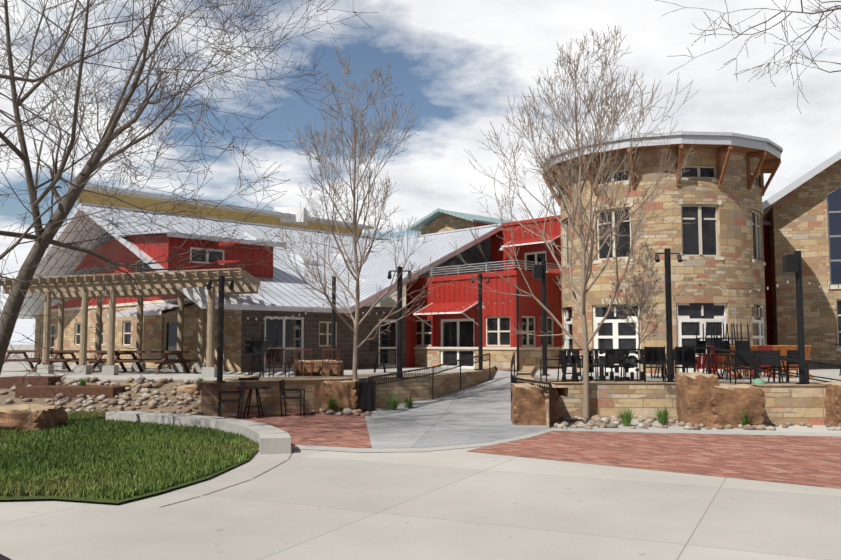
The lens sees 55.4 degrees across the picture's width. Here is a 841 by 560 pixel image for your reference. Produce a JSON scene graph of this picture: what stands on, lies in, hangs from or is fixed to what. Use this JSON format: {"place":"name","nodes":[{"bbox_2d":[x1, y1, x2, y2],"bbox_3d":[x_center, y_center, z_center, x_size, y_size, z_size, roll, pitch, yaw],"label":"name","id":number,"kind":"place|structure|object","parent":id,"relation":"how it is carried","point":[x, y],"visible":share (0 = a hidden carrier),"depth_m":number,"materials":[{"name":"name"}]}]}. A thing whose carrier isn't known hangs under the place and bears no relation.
{"place":"outdoors","nodes":[
{"label":"outdoors","id":0,"kind":"place"},
{"bbox_2d":[0,408,258,502],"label":"lawn","id":1,"kind":"structure","parent":0,"point":[113,459],"depth_m":12.22,"materials":[{"name":"green plant"}]},
{"bbox_2d":[0,345,840,559],"bbox_3d":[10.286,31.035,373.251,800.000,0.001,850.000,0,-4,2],"label":"ground","id":2,"kind":"structure","parent":0,"point":[447,504],"depth_m":8.55,"materials":[{"name":"concrete"}]},
{"bbox_2d":[0,554,11,559],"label":"gate arm","id":3,"kind":"object","parent":2,"relation":"on","point":[2,557],"depth_m":3.53},
{"bbox_2d":[0,376,164,397],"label":"stone steps","id":4,"kind":"structure","parent":2,"relation":"on","point":[41,390],"depth_m":21.83,"materials":[{"name":"brown stone"}]},
{"bbox_2d":[106,411,294,506],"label":"seat wall","id":5,"kind":"structure","parent":2,"relation":"on","point":[270,439],"depth_m":15.88,"materials":[{"name":"concrete"}]},
{"bbox_2d":[68,181,405,307],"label":"yellow building","id":6,"kind":"structure","parent":2,"relation":"on","point":[267,217],"depth_m":59.05,"materials":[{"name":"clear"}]},
{"bbox_2d":[262,45,460,379],"bbox_3d":[-1.494,-1.560,22.878,5.231,10.361,5.660,0,-4,2],"label":"young tree","id":7,"kind":"object","parent":2,"relation":"on","point":[357,269],"visible":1,"depth_m":22.06,"materials":[{"name":"brown plant"}]},
{"bbox_2d":[0,373,819,413],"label":"planter soil","id":8,"kind":"structure","parent":2,"relation":"on","point":[167,389],"depth_m":21.58,"materials":[{"name":"brown soil"}]},
{"bbox_2d":[76,377,754,426],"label":"grass tufts","id":9,"kind":"object","parent":2,"relation":"on","point":[626,416],"visible":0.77,"depth_m":17.93,"materials":[{"name":"green plant"}]},
{"bbox_2d":[0,0,840,431],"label":"tree","id":10,"kind":"object","parent":2,"relation":"on","point":[42,238],"visible":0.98,"depth_m":16.88,"materials":[{"name":"brown plant"}]},
{"bbox_2d":[0,360,840,430],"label":"boulders","id":11,"kind":"object","parent":2,"relation":"on","point":[707,400],"visible":0.54,"depth_m":17.58,"materials":[{"name":"brown stone"}]},
{"bbox_2d":[0,376,840,429],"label":"river rocks","id":12,"kind":"object","parent":2,"relation":"on","point":[599,421],"visible":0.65,"depth_m":20.78,"materials":[{"name":"beige stone"}]},
{"bbox_2d":[0,355,840,386],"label":"patio slab","id":13,"kind":"structure","parent":2,"relation":"on","point":[9,369],"depth_m":28.34,"materials":[{"name":"concrete"}]},
{"bbox_2d":[3,350,197,373],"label":"picnic tables","id":14,"kind":"object","parent":13,"relation":"on","point":[161,362],"visible":0.79,"depth_m":29.11,"materials":[{"name":"brown wood"}]},
{"bbox_2d":[0,268,259,376],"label":"pergola","id":15,"kind":"object","parent":13,"relation":"on","point":[170,283],"visible":0.77,"depth_m":27.72,"materials":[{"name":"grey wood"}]},
{"bbox_2d":[34,239,416,371],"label":"building wall","id":16,"kind":"structure","parent":13,"relation":"on","point":[312,331],"depth_m":34.00,"materials":[{"name":"beige stone"}]},
{"bbox_2d":[0,203,502,318],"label":"wing roof","id":17,"kind":"structure","parent":16,"relation":"on","point":[280,290],"depth_m":37.21,"materials":[{"name":"silver metal"}]},
{"bbox_2d":[405,215,561,369],"bbox_3d":[6.337,0.642,38.550,13.175,6.910,6.580,4,-6,-43],"label":"red building section","id":18,"kind":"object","parent":13,"relation":"on","point":[446,338],"depth_m":33.53,"materials":[{"name":"metal"}]},
{"bbox_2d":[413,235,560,327],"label":"awnings","id":19,"kind":"object","parent":18,"relation":"on","point":[434,308],"visible":0.71,"depth_m":34.14,"materials":[{"name":"red metal"},{"name":"white metal"}]},
{"bbox_2d":[207,248,809,383],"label":"light posts","id":20,"kind":"object","parent":13,"relation":"on","point":[792,263],"visible":0.85,"depth_m":20.09,"materials":[{"name":"black metal"}]},
{"bbox_2d":[225,276,840,319],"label":"string lights","id":21,"kind":"object","parent":20,"relation":"on","point":[563,308],"visible":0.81,"depth_m":23.29,"materials":[{"name":"black metal"}]},
{"bbox_2d":[601,241,664,378],"bbox_3d":[6.395,0.858,23.898,2.016,4.198,2.082,0,-4,2],"label":"tree sapling","id":22,"kind":"object","parent":13,"relation":"on","point":[641,291],"visible":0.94,"depth_m":23.97,"materials":[{"name":"brown plant"}]},
{"bbox_2d":[406,208,513,234],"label":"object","id":23,"kind":"structure","parent":2,"relation":"on","point":[438,220],"depth_m":56.32,"materials":[{"name":"metal"}]},
{"bbox_2d":[196,366,826,425],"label":"retaining walls","id":24,"kind":"structure","parent":2,"relation":"on","point":[796,404],"depth_m":19.44,"materials":[{"name":"stone"}]},
{"bbox_2d":[218,323,840,418],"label":"tables and chairs","id":25,"kind":"object","parent":2,"relation":"on","point":[651,356],"visible":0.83,"depth_m":21.88,"materials":[{"name":"black metal"}]},
{"bbox_2d":[225,412,840,488],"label":"pavers","id":26,"kind":"object","parent":2,"relation":"on","point":[809,460],"visible":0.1,"depth_m":13.92,"materials":[{"name":"red brick"}]},
{"bbox_2d":[294,427,840,451],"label":"concrete curb","id":27,"kind":"structure","parent":26,"relation":"on","point":[328,448],"depth_m":16.01,"materials":[{"name":"concrete"}]},
{"bbox_2d":[440,24,698,419],"bbox_3d":[3.676,-1.502,19.828,6.230,9.770,6.850,-1,-5,19],"label":"young tree","id":28,"kind":"object","parent":2,"relation":"on","point":[590,259],"visible":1,"depth_m":19.54,"materials":[{"name":"brown plant"}]},
{"bbox_2d":[0,0,840,344],"label":"sky","id":29,"kind":"structure","parent":0,"point":[460,61],"materials":[{"name":"white"}]},
{"bbox_2d":[365,370,551,447],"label":"ramp path","id":30,"kind":"structure","parent":0,"point":[480,412],"depth_m":18.85,"materials":[{"name":"concrete"}]},
{"bbox_2d":[366,347,840,427],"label":"railings","id":31,"kind":"object","parent":30,"relation":"on","point":[565,358],"visible":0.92,"depth_m":20.63,"materials":[{"name":"black metal"}]},
{"bbox_2d":[541,131,782,373],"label":"tower","id":32,"kind":"structure","parent":0,"point":[720,243],"depth_m":28.88,"materials":[{"name":"stone"}]},
{"bbox_2d":[762,151,840,367],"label":"stone building","id":33,"kind":"structure","parent":0,"point":[802,214],"depth_m":34.57,"materials":[{"name":"stone"}]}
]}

